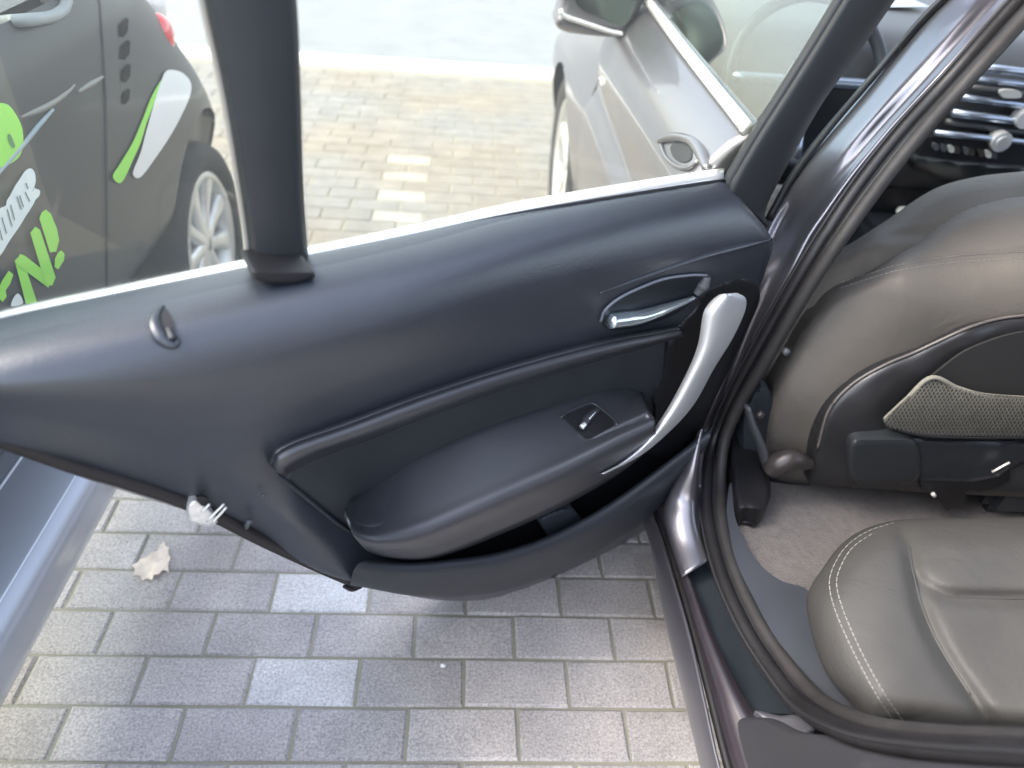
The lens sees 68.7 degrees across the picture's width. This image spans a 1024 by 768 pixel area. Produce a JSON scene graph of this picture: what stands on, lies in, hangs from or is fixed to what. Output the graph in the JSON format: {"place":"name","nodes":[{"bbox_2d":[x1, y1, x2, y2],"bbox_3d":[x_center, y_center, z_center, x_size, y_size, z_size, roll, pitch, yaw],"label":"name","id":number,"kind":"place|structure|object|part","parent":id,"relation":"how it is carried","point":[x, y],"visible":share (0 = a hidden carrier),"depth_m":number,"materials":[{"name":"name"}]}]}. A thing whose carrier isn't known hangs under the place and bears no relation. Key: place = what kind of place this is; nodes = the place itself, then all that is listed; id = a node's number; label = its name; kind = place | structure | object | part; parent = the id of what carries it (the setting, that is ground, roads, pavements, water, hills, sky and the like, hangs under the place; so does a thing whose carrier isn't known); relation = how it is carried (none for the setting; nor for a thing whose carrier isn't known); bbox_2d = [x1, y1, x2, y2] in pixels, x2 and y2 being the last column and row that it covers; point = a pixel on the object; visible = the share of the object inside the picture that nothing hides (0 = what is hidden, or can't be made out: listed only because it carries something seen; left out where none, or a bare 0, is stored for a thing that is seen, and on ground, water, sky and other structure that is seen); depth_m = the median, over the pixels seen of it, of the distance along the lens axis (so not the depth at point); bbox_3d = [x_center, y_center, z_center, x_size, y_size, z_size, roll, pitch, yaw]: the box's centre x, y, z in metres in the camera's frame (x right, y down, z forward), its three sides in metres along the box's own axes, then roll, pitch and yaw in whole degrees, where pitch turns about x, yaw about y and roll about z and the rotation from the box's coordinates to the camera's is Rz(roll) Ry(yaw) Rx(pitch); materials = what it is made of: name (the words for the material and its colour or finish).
{"place":"outdoors","nodes":[
{"label":"outdoors","id":0,"kind":"place"},
{"bbox_2d":[166,0,561,68],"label":"road","id":1,"kind":"structure","parent":0,"point":[522,33],"depth_m":5.45,"materials":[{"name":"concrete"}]},
{"bbox_2d":[0,59,781,767],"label":"pavement","id":2,"kind":"structure","parent":0,"point":[218,647],"depth_m":1.48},
{"bbox_2d":[0,0,243,707],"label":"car","id":3,"kind":"object","parent":2,"relation":"on","point":[114,170],"visible":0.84,"depth_m":1.35,"materials":[{"name":"metal"}]},
{"bbox_2d":[132,542,169,580],"bbox_3d":[-0.761,0.375,1.580,0.076,0.017,0.092,-15,42,-24],"label":"fallen leaf","id":4,"kind":"object","parent":2,"relation":"on","point":[151,565],"visible":1,"depth_m":1.58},
{"bbox_2d":[0,0,1023,767],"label":"hatchback car","id":5,"kind":"object","parent":2,"relation":"on","point":[790,422],"visible":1,"depth_m":1.11,"materials":[{"name":"paint"}]},
{"bbox_3d":[-0.002,0.007,1.133,1.485,1.347,0.264,-17,43,-25],"label":"rear door","id":6,"kind":"part","parent":5,"relation":"part of","materials":[{"name":"paint"}]},
{"bbox_3d":[0.309,-0.556,1.641,0.400,1.165,1.047,2,38,-4],"label":"front door","id":7,"kind":"part","parent":5,"relation":"part of","materials":[{"name":"paint"}]},
{"bbox_2d":[896,206,905,212],"bbox_3d":[1.065,-0.471,2.034,0.052,0.018,0.041,2,38,-4],"label":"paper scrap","id":8,"kind":"object","parent":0,"point":[898,209],"visible":0.29,"depth_m":2.03,"materials":[{"name":"white paper"}]},
{"label":"ground","id":9,"kind":"structure","parent":0,"visible":0},
{"bbox_2d":[178,45,551,80],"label":"kerb","id":10,"kind":"structure","parent":9,"relation":"on","point":[401,65],"depth_m":4.60,"materials":[{"name":"grey concrete"}]}
]}

